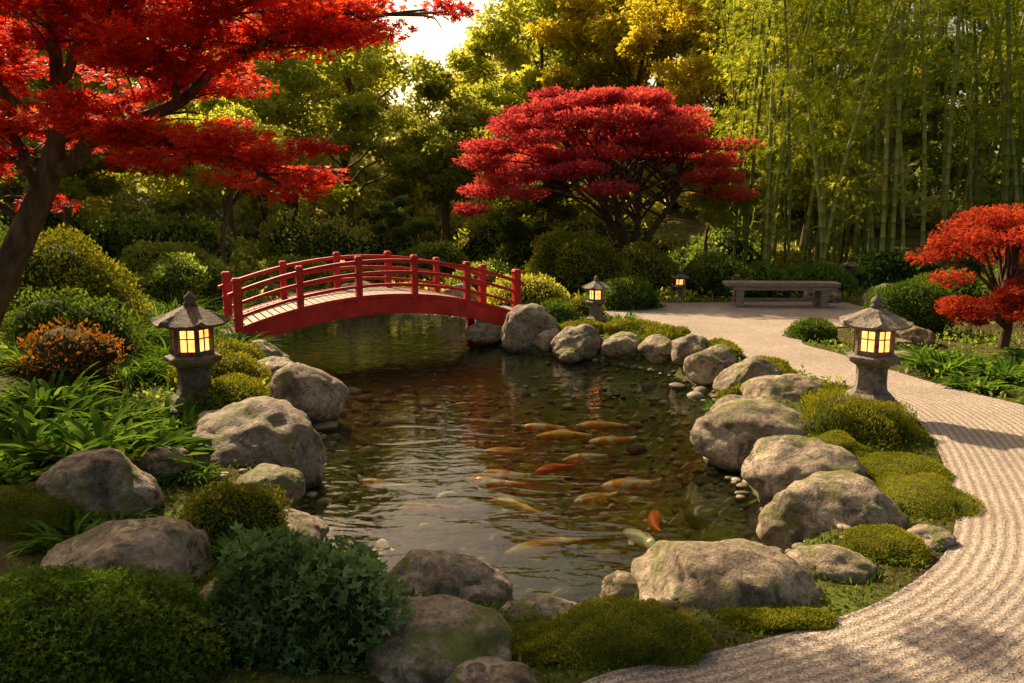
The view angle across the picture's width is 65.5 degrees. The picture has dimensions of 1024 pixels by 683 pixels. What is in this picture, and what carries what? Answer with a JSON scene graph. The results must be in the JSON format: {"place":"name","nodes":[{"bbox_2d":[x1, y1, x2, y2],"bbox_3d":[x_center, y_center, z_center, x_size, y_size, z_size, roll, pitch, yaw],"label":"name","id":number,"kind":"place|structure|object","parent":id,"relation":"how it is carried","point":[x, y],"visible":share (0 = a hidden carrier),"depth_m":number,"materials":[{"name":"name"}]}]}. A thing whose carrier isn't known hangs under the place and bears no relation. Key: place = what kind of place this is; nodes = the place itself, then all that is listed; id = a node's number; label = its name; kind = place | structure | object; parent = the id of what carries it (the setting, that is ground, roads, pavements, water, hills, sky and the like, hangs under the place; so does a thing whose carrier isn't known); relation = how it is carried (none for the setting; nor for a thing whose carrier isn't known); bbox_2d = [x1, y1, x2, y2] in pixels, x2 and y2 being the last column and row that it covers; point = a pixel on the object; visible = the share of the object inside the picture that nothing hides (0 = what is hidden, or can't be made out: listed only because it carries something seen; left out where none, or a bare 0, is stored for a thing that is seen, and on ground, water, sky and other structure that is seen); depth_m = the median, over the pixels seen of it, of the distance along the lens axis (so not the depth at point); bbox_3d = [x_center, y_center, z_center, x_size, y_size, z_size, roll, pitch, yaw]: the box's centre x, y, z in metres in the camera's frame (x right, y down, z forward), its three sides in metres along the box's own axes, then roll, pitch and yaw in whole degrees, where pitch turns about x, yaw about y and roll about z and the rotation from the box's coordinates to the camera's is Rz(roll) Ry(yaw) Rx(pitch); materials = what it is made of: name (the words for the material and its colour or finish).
{"place":"outdoors","nodes":[
{"label":"outdoors","id":0,"kind":"place"},
{"bbox_2d":[289,313,503,414],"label":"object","id":1,"kind":"structure","parent":0,"point":[396,314],"depth_m":16.11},
{"bbox_2d":[504,535,606,560],"bbox_3d":[0.290,1.417,5.540,0.727,0.142,0.253,-3,10,-20],"label":"koi fish","id":2,"kind":"object","parent":1,"relation":"on","point":[535,549],"visible":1,"depth_m":5.48},
{"bbox_2d":[0,179,1023,682],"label":"ground","id":3,"kind":"structure","parent":0,"point":[424,365],"depth_m":8.89,"materials":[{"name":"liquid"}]},
{"bbox_2d":[0,478,88,541],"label":"moss mound","id":4,"kind":"object","parent":3,"relation":"on","point":[21,504],"visible":0.54,"depth_m":4.78,"materials":[{"name":"plant"}]},
{"bbox_2d":[0,199,106,256],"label":"laurel shrub","id":5,"kind":"object","parent":3,"relation":"on","point":[52,221],"visible":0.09,"depth_m":21.17,"materials":[{"name":"green plant"}]},
{"bbox_2d":[0,505,118,558],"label":"grass tuft","id":6,"kind":"object","parent":3,"relation":"on","point":[71,531],"visible":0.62,"depth_m":4.68,"materials":[{"name":"green plant"}]},
{"bbox_2d":[0,361,121,415],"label":"hosta plant","id":7,"kind":"object","parent":3,"relation":"on","point":[51,392],"visible":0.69,"depth_m":7.54,"materials":[{"name":"green plant"}]},
{"bbox_2d":[1,315,134,385],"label":"rust leaf shrub","id":8,"kind":"object","parent":3,"relation":"on","point":[79,350],"visible":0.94,"depth_m":8.22,"materials":[{"name":"orange plant"}]},
{"bbox_2d":[0,425,140,488],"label":"hosta plant","id":9,"kind":"object","parent":3,"relation":"on","point":[31,436],"visible":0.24,"depth_m":5.72,"materials":[{"name":"green plant"}]},
{"bbox_2d":[0,87,145,246],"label":"garden tree","id":10,"kind":"object","parent":3,"relation":"on","point":[83,179],"visible":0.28,"depth_m":19.34,"materials":[{"name":"green plant"}]},
{"bbox_2d":[0,285,151,361],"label":"camellia shrub","id":11,"kind":"object","parent":3,"relation":"on","point":[22,322],"visible":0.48,"depth_m":9.68,"materials":[{"name":"green plant"}]},
{"bbox_2d":[0,222,155,327],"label":"azalea shrub","id":12,"kind":"object","parent":3,"relation":"on","point":[58,262],"visible":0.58,"depth_m":11.66,"materials":[{"name":"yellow plant"}]},
{"bbox_2d":[0,377,156,439],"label":"hosta plant","id":13,"kind":"object","parent":3,"relation":"on","point":[29,411],"visible":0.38,"depth_m":7.17,"materials":[{"name":"green plant"}]},
{"bbox_2d":[0,402,160,481],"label":"hosta plant","id":14,"kind":"object","parent":3,"relation":"on","point":[22,431],"visible":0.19,"depth_m":6.32,"materials":[{"name":"green plant"}]},
{"bbox_2d":[0,7,181,220],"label":"deciduous tree","id":15,"kind":"object","parent":3,"relation":"on","point":[43,82],"visible":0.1,"depth_m":24.07,"materials":[{"name":"green plant"}]},
{"bbox_2d":[37,448,164,520],"bbox_3d":[-2.697,0.987,5.195,0.802,0.570,0.664,-1,9,-9],"label":"boulder","id":16,"kind":"object","parent":3,"relation":"on","point":[113,480],"visible":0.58,"depth_m":5.02,"materials":[{"name":"stone"}]},
{"bbox_2d":[0,407,214,474],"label":"hosta plant","id":17,"kind":"object","parent":3,"relation":"on","point":[77,439],"visible":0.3,"depth_m":6.03,"materials":[{"name":"green plant"}]},
{"bbox_2d":[34,384,185,429],"bbox_3d":[-3.636,0.652,7.210,1.460,0.455,1.536,0,9,0],"label":"hosta plant","id":18,"kind":"object","parent":3,"relation":"on","point":[141,404],"visible":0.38,"depth_m":7.32,"materials":[{"name":"green plant"}]},
{"bbox_2d":[0,561,234,682],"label":"boxwood shrub","id":19,"kind":"object","parent":3,"relation":"on","point":[63,624],"visible":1,"depth_m":3.14,"materials":[{"name":"green plant"}]},
{"bbox_2d":[40,516,214,597],"bbox_3d":[-2.054,1.282,4.342,0.981,0.678,0.918,4,10,24],"label":"boulder","id":20,"kind":"object","parent":3,"relation":"on","point":[168,543],"visible":0.39,"depth_m":4.12,"materials":[{"name":"stone"}]},
{"bbox_2d":[103,349,173,388],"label":"mondo grass clump","id":21,"kind":"object","parent":3,"relation":"on","point":[129,365],"visible":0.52,"depth_m":8.94,"materials":[{"name":"green plant"}]},
{"bbox_2d":[131,446,193,479],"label":"boulder","id":22,"kind":"object","parent":3,"relation":"on","point":[153,463],"visible":0.59,"depth_m":5.74,"materials":[{"name":"stone"}]},
{"bbox_2d":[82,205,247,267],"bbox_3d":[-9.735,-2.241,22.126,4.533,3.069,3.437,8,12,40],"label":"laurel shrub","id":23,"kind":"object","parent":3,"relation":"on","point":[118,239],"visible":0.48,"depth_m":21.47,"materials":[{"name":"green plant"}]},
{"bbox_2d":[117,238,224,277],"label":"azalea shrub","id":24,"kind":"object","parent":3,"relation":"on","point":[140,258],"visible":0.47,"depth_m":17.89,"materials":[{"name":"green plant"}]},
{"bbox_2d":[120,393,225,433],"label":"hosta plant","id":25,"kind":"object","parent":3,"relation":"on","point":[188,416],"visible":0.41,"depth_m":7.28,"materials":[{"name":"green plant"}]},
{"bbox_2d":[131,251,244,309],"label":"azalea shrub","id":26,"kind":"object","parent":3,"relation":"on","point":[179,277],"visible":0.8,"depth_m":15.54,"materials":[{"name":"green plant"}]},
{"bbox_2d":[150,291,229,417],"bbox_3d":[-3.050,0.174,7.621,0.734,1.316,0.636,-1,9,-6],"label":"stone lantern","id":27,"kind":"object","parent":3,"relation":"on","point":[193,357],"visible":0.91,"depth_m":7.47,"materials":[{"name":"stone"}]},
{"bbox_2d":[165,347,272,391],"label":"azalea shrub","id":28,"kind":"object","parent":3,"relation":"on","point":[236,362],"visible":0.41,"depth_m":8.83,"materials":[{"name":"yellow plant"}]},
{"bbox_2d":[139,96,304,265],"bbox_3d":[-7.327,-3.936,19.993,4.291,4.472,3.679,0,9,0],"label":"garden tree","id":29,"kind":"object","parent":3,"relation":"on","point":[219,104],"visible":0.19,"depth_m":19.79,"materials":[{"name":"green plant"}]},
{"bbox_2d":[188,376,272,412],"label":"azalea shrub","id":30,"kind":"object","parent":3,"relation":"on","point":[226,392],"visible":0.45,"depth_m":7.56,"materials":[{"name":"green plant"}]},
{"bbox_2d":[178,480,293,544],"bbox_3d":[-1.716,1.144,4.945,0.739,0.604,0.652,0,9,0],"label":"azalea shrub","id":31,"kind":"object","parent":3,"relation":"on","point":[215,511],"visible":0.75,"depth_m":4.82,"materials":[{"name":"green plant"}]},
{"bbox_2d":[130,6,348,254],"bbox_3d":[-10.032,-7.325,27.340,7.073,8.955,6.722,7,11,36],"label":"deciduous tree","id":32,"kind":"object","parent":3,"relation":"on","point":[279,108],"visible":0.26,"depth_m":26.79,"materials":[{"name":"green plant"}]},
{"bbox_2d":[0,0,481,326],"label":"japanese maple tree","id":33,"kind":"object","parent":3,"relation":"on","point":[195,74],"visible":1,"depth_m":6.12,"materials":[{"name":"red plant"}]},
{"bbox_2d":[187,396,325,488],"bbox_3d":[-2.133,0.906,6.652,1.132,0.875,1.085,-2,9,-10],"label":"boulder","id":34,"kind":"object","parent":3,"relation":"on","point":[255,431],"visible":0.55,"depth_m":6.36,"materials":[{"name":"stone"}]},
{"bbox_2d":[236,463,305,506],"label":"boulder","id":35,"kind":"object","parent":3,"relation":"on","point":[291,481],"visible":0.48,"depth_m":5.64,"materials":[{"name":"stone"}]},
{"bbox_2d":[197,519,416,677],"bbox_3d":[-0.899,1.297,3.668,1.090,0.980,0.859,0,9,0],"label":"pittosporum shrub","id":36,"kind":"object","parent":3,"relation":"on","point":[315,606],"visible":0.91,"depth_m":3.42,"materials":[{"name":"green plant"}]},
{"bbox_2d":[268,362,349,424],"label":"boulder","id":37,"kind":"object","parent":3,"relation":"on","point":[315,395],"visible":0.66,"depth_m":8.34,"materials":[{"name":"stone"}]},
{"bbox_2d":[246,207,375,270],"bbox_3d":[-6.419,-2.624,24.894,3.376,3.173,3.884,-6,11,-35],"label":"laurel shrub","id":38,"kind":"object","parent":3,"relation":"on","point":[300,238],"visible":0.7,"depth_m":24.16,"materials":[{"name":"green plant"}]},
{"bbox_2d":[248,11,462,235],"bbox_3d":[-6.221,-8.577,30.945,8.539,10.362,7.831,8,12,42],"label":"deciduous tree","id":39,"kind":"object","parent":3,"relation":"on","point":[360,70],"visible":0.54,"depth_m":29.70,"materials":[{"name":"green plant"}]},
{"bbox_2d":[217,251,523,346],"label":"arched bridge","id":40,"kind":"structure","parent":3,"relation":"on","point":[284,313],"depth_m":13.23,"materials":[{"name":"red paint"}]},
{"bbox_2d":[8,1,779,212],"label":"background woodland","id":41,"kind":"object","parent":3,"relation":"on","point":[549,63],"visible":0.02,"depth_m":51.03,"materials":[{"name":"green plant"}]},
{"bbox_2d":[341,218,447,265],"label":"laurel shrub","id":42,"kind":"object","parent":3,"relation":"on","point":[378,248],"visible":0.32,"depth_m":27.61,"materials":[{"name":"green plant"}]},
{"bbox_2d":[361,195,437,274],"bbox_3d":[-3.651,-3.238,24.856,2.480,2.661,2.044,5,10,30],"label":"garden tree","id":43,"kind":"object","parent":3,"relation":"on","point":[392,215],"visible":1,"depth_m":24.61,"materials":[{"name":"green plant"}]},
{"bbox_2d":[396,240,468,280],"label":"azalea shrub","id":44,"kind":"object","parent":3,"relation":"on","point":[431,250],"visible":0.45,"depth_m":23.43,"materials":[{"name":"green plant"}]},
{"bbox_2d":[364,594,512,682],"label":"boulder","id":45,"kind":"object","parent":3,"relation":"on","point":[440,638],"visible":0.62,"depth_m":3.39,"materials":[{"name":"stone"}]},
{"bbox_2d":[366,69,516,246],"bbox_3d":[-2.282,-6.613,30.418,6.309,7.474,6.518,0,9,0],"label":"deciduous tree","id":46,"kind":"object","parent":3,"relation":"on","point":[446,178],"visible":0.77,"depth_m":28.94,"materials":[{"name":"green plant"}]},
{"bbox_2d":[389,549,512,607],"bbox_3d":[-0.357,1.409,4.354,0.733,0.510,0.550,0,9,-2],"label":"boulder","id":47,"kind":"object","parent":3,"relation":"on","point":[445,572],"visible":0.45,"depth_m":4.26,"materials":[{"name":"stone"}]},
{"bbox_2d":[0,371,980,682],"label":"ground cover plants","id":48,"kind":"object","parent":3,"relation":"on","point":[760,635],"visible":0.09,"depth_m":4.22,"materials":[{"name":"green plant"}]},
{"bbox_2d":[443,656,538,682],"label":"boulder","id":49,"kind":"object","parent":3,"relation":"on","point":[490,669],"visible":0.83,"depth_m":3.23,"materials":[{"name":"stone"}]},
{"bbox_2d":[448,214,536,262],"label":"laurel shrub","id":50,"kind":"object","parent":3,"relation":"on","point":[479,242],"visible":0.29,"depth_m":29.93,"materials":[{"name":"green plant"}]},
{"bbox_2d":[0,99,1023,234],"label":"background woodland","id":51,"kind":"object","parent":3,"relation":"on","point":[246,207],"visible":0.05,"depth_m":40.10,"materials":[{"name":"green plant"}]},
{"bbox_2d":[0,273,1023,400],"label":"ground cover plants","id":52,"kind":"object","parent":3,"relation":"on","point":[964,335],"visible":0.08,"depth_m":11.27,"materials":[{"name":"green plant"}]},
{"bbox_2d":[487,272,567,306],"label":"azalea shrub","id":53,"kind":"object","parent":3,"relation":"on","point":[539,290],"visible":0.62,"depth_m":16.23,"materials":[{"name":"green plant"}]},
{"bbox_2d":[309,362,749,602],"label":"pond pebbles","id":54,"kind":"object","parent":3,"relation":"on","point":[607,559],"visible":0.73,"depth_m":8.11,"materials":[{"name":"stone"}]},
{"bbox_2d":[477,165,581,258],"bbox_3d":[0.513,-3.705,24.517,3.142,3.614,3.840,0,9,0],"label":"pine tree","id":55,"kind":"object","parent":3,"relation":"on","point":[509,212],"visible":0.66,"depth_m":23.59,"materials":[{"name":"green plant"}]},
{"bbox_2d":[501,303,558,354],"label":"boulder","id":56,"kind":"object","parent":3,"relation":"on","point":[523,326],"visible":0.73,"depth_m":12.92,"materials":[{"name":"stone"}]},
{"bbox_2d":[97,233,963,308],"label":"ground cover plants","id":57,"kind":"object","parent":3,"relation":"on","point":[233,263],"visible":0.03,"depth_m":19.83,"materials":[{"name":"green plant"}]},
{"bbox_2d":[445,0,619,219],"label":"deciduous tree","id":58,"kind":"object","parent":3,"relation":"on","point":[481,43],"visible":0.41,"depth_m":36.77,"materials":[{"name":"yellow plant"}]},
{"bbox_2d":[508,619,568,666],"bbox_3d":[0.113,1.351,3.554,0.488,0.142,0.352,0,9,0],"label":"moss mound","id":59,"kind":"object","parent":3,"relation":"on","point":[538,644],"visible":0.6,"depth_m":3.49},
{"bbox_2d":[499,594,579,618],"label":"boulder","id":60,"kind":"object","parent":3,"relation":"on","point":[549,605],"visible":0.27,"depth_m":3.86,"materials":[{"name":"stone"}]},
{"bbox_2d":[150,420,954,682],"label":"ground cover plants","id":61,"kind":"object","parent":3,"relation":"on","point":[197,577],"visible":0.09,"depth_m":4.04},
{"bbox_2d":[201,302,906,623],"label":"shore pebbles","id":62,"kind":"object","parent":3,"relation":"on","point":[738,527],"visible":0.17,"depth_m":6.94,"materials":[{"name":"stone"}]},
{"bbox_2d":[550,324,601,361],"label":"boulder","id":63,"kind":"object","parent":3,"relation":"on","point":[584,340],"visible":0.76,"depth_m":12.23,"materials":[{"name":"stone"}]},
{"bbox_2d":[521,226,638,298],"bbox_3d":[1.515,-1.732,18.627,2.788,1.980,2.274,0,9,0],"label":"azalea shrub","id":64,"kind":"object","parent":3,"relation":"on","point":[572,264],"visible":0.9,"depth_m":17.99,"materials":[{"name":"green plant"}]},
{"bbox_2d":[451,84,766,250],"bbox_3d":[2.519,-4.164,21.604,8.443,5.462,6.822,0,9,0],"label":"japanese maple tree","id":65,"kind":"object","parent":3,"relation":"on","point":[651,120],"visible":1,"depth_m":20.06,"materials":[{"name":"red plant"}]},
{"bbox_2d":[516,0,714,223],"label":"deciduous tree","id":66,"kind":"object","parent":3,"relation":"on","point":[609,32],"visible":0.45,"depth_m":33.09,"materials":[{"name":"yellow plant"}]},
{"bbox_2d":[550,210,693,256],"bbox_3d":[3.508,-3.071,28.797,5.903,3.627,4.627,0,9,0],"label":"laurel shrub","id":67,"kind":"object","parent":3,"relation":"on","point":[604,230],"visible":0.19,"depth_m":27.80,"materials":[{"name":"green plant"}]},
{"bbox_2d":[581,274,665,310],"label":"azalea shrub","id":68,"kind":"object","parent":3,"relation":"on","point":[622,295],"visible":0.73,"depth_m":16.05,"materials":[{"name":"green plant"}]},
{"bbox_2d":[547,594,713,671],"bbox_3d":[0.520,1.344,3.622,0.829,0.347,0.598,0,9,0],"label":"moss mound","id":69,"kind":"object","parent":3,"relation":"on","point":[609,631],"visible":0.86,"depth_m":3.46,"materials":[{"name":"plant"}]},
{"bbox_2d":[617,239,679,289],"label":"azalea shrub","id":70,"kind":"object","parent":3,"relation":"on","point":[651,263],"visible":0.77,"depth_m":19.95,"materials":[{"name":"green plant"}]},
{"bbox_2d":[673,250,748,296],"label":"camellia shrub","id":71,"kind":"object","parent":3,"relation":"on","point":[707,273],"visible":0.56,"depth_m":19.15,"materials":[{"name":"green plant"}]},
{"bbox_2d":[683,343,738,385],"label":"boulder","id":72,"kind":"object","parent":3,"relation":"on","point":[706,367],"visible":0.77,"depth_m":10.06,"materials":[{"name":"stone"}]},
{"bbox_2d":[666,214,778,271],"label":"laurel shrub","id":73,"kind":"object","parent":3,"relation":"on","point":[725,244],"visible":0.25,"depth_m":23.23,"materials":[{"name":"green plant"}]},
{"bbox_2d":[616,0,829,232],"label":"deciduous tree","id":74,"kind":"object","parent":3,"relation":"on","point":[636,43],"visible":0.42,"depth_m":27.45,"materials":[{"name":"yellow plant"}]},
{"bbox_2d":[675,150,774,256],"bbox_3d":[5.798,-3.482,22.319,2.684,3.821,3.336,6,11,35],"label":"garden tree","id":75,"kind":"object","parent":3,"relation":"on","point":[714,214],"visible":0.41,"depth_m":21.68,"materials":[{"name":"green plant"}]},
{"bbox_2d":[631,538,824,610],"bbox_3d":[1.145,1.357,4.224,0.970,0.633,0.852,0,9,0],"label":"boulder","id":76,"kind":"object","parent":3,"relation":"on","point":[717,575],"visible":0.55,"depth_m":4.01,"materials":[{"name":"stone"}]},
{"bbox_2d":[713,356,780,391],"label":"boulder","id":77,"kind":"object","parent":3,"relation":"on","point":[746,369],"visible":0.5,"depth_m":9.21,"materials":[{"name":"stone"}]},
{"bbox_2d":[690,398,813,472],"bbox_3d":[2.193,0.878,7.130,1.117,0.724,0.852,4,10,23],"label":"boulder","id":78,"kind":"object","parent":3,"relation":"on","point":[725,436],"visible":0.59,"depth_m":6.89,"materials":[{"name":"stone"}]},
{"bbox_2d":[723,260,794,297],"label":"azalea shrub","id":79,"kind":"object","parent":3,"relation":"on","point":[760,271],"visible":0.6,"depth_m":18.29,"materials":[{"name":"green plant"}]},
{"bbox_2d":[712,604,838,632],"bbox_3d":[1.254,1.312,3.795,0.590,0.103,0.296,0,9,0],"label":"moss mound","id":80,"kind":"object","parent":3,"relation":"on","point":[790,618],"visible":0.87,"depth_m":3.73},
{"bbox_2d":[530,0,1023,225],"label":"background woodland","id":81,"kind":"object","parent":3,"relation":"on","point":[938,121],"visible":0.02,"depth_m":43.66,"materials":[{"name":"green plant"}]},
{"bbox_2d":[740,373,824,402],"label":"boulder","id":82,"kind":"object","parent":3,"relation":"on","point":[787,387],"visible":0.47,"depth_m":8.36,"materials":[{"name":"stone"}]},
{"bbox_2d":[661,0,939,250],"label":"bamboo","id":83,"kind":"object","parent":3,"relation":"on","point":[907,141],"visible":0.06,"depth_m":31.01,"materials":[{"name":"green plant"}]},
{"bbox_2d":[741,435,868,506],"bbox_3d":[2.194,1.052,5.966,0.915,0.660,0.782,4,10,24],"label":"boulder","id":84,"kind":"object","parent":3,"relation":"on","point":[772,466],"visible":0.57,"depth_m":5.80,"materials":[{"name":"stone"}]},
{"bbox_2d":[782,317,839,343],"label":"boxwood shrub","id":85,"kind":"object","parent":3,"relation":"on","point":[808,329],"visible":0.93,"depth_m":12.25,"materials":[{"name":"green plant"}]},
{"bbox_2d":[781,260,858,295],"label":"azalea shrub","id":86,"kind":"object","parent":3,"relation":"on","point":[819,271],"visible":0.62,"depth_m":18.48,"materials":[{"name":"green plant"}]},
{"bbox_2d":[756,470,907,551],"bbox_3d":[2.100,1.177,5.165,0.826,0.614,0.731,8,12,42],"label":"boulder","id":87,"kind":"object","parent":3,"relation":"on","point":[815,504],"visible":0.59,"depth_m":5.03,"materials":[{"name":"stone"}]},
{"bbox_2d":[786,544,878,582],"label":"boulder","id":88,"kind":"object","parent":3,"relation":"on","point":[840,563],"visible":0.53,"depth_m":4.25,"materials":[{"name":"stone"}]},
{"bbox_2d":[684,0,1023,268],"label":"bamboo grove","id":89,"kind":"object","parent":3,"relation":"on","point":[882,41],"visible":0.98,"depth_m":20.55,"materials":[{"name":"green plant"}]},
{"bbox_2d":[798,387,930,451],"bbox_3d":[3.012,0.757,6.920,1.178,0.667,1.031,5,10,29],"label":"juniper shrub","id":90,"kind":"object","parent":3,"relation":"on","point":[859,419],"visible":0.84,"depth_m":6.76,"materials":[{"name":"green plant"}]},
{"bbox_2d":[837,294,913,411],"bbox_3d":[3.450,0.171,7.620,0.698,1.251,0.605,-2,9,-14],"label":"stone lantern","id":91,"kind":"object","parent":3,"relation":"on","point":[872,356],"visible":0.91,"depth_m":7.48,"materials":[{"name":"stone"}]},
{"bbox_2d":[834,522,931,567],"bbox_3d":[2.114,1.178,4.595,0.536,0.214,0.488,3,9,16],"label":"moss mound","id":92,"kind":"object","parent":3,"relation":"on","point":[883,542],"visible":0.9,"depth_m":4.49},
{"bbox_2d":[853,249,947,288],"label":"laurel shrub","id":93,"kind":"object","parent":3,"relation":"on","point":[882,267],"visible":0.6,"depth_m":19.02,"materials":[{"name":"green plant"}]},
{"bbox_2d":[858,451,957,482],"bbox_3d":[2.912,0.959,5.964,0.749,0.258,0.754,0,9,0],"label":"moss mound","id":94,"kind":"object","parent":3,"relation":"on","point":[876,464],"visible":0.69,"depth_m":5.84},
{"bbox_2d":[861,276,956,333],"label":"boxwood shrub","id":95,"kind":"object","parent":3,"relation":"on","point":[912,300],"visible":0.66,"depth_m":12.78,"materials":[{"name":"green plant"}]},
{"bbox_2d":[875,471,988,521],"bbox_3d":[2.773,1.044,5.423,0.670,0.221,0.937,0,9,0],"label":"moss mound","id":96,"kind":"object","parent":3,"relation":"on","point":[938,498],"visible":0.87,"depth_m":5.24,"materials":[{"name":"plant"}]},
{"bbox_2d":[894,346,985,379],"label":"fern plant","id":97,"kind":"object","parent":3,"relation":"on","point":[931,363],"visible":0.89,"depth_m":9.47,"materials":[{"name":"green plant"}]},
{"bbox_2d":[893,0,1023,207],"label":"bamboo","id":98,"kind":"object","parent":3,"relation":"on","point":[938,139],"visible":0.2,"depth_m":27.65,"materials":[{"name":"green plant"}]},
{"bbox_2d":[904,202,1023,348],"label":"weeping maple tree","id":99,"kind":"object","parent":3,"relation":"on","point":[1006,288],"visible":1,"depth_m":10.69,"materials":[{"name":"red plant"}]},
{"bbox_2d":[937,352,1023,387],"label":"fern plant","id":100,"kind":"object","parent":3,"relation":"on","point":[1000,372],"visible":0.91,"depth_m":9.09,"materials":[{"name":"green plant"}]},
{"bbox_2d":[132,0,1023,183],"label":"sky","id":101,"kind":"structure","parent":0,"point":[436,42],"materials":[{"name":"white"}]},
{"bbox_2d":[583,301,1023,682],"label":"gravel path","id":102,"kind":"structure","parent":0,"point":[954,613],"depth_m":4.12,"materials":[{"name":"gravel"}]},
{"bbox_2d":[722,280,840,307],"bbox_3d":[5.600,-0.992,16.650,2.300,0.520,0.560,1,9,5],"label":"garden bench","id":103,"kind":"object","parent":102,"relation":"on","point":[821,289],"visible":1,"depth_m":16.43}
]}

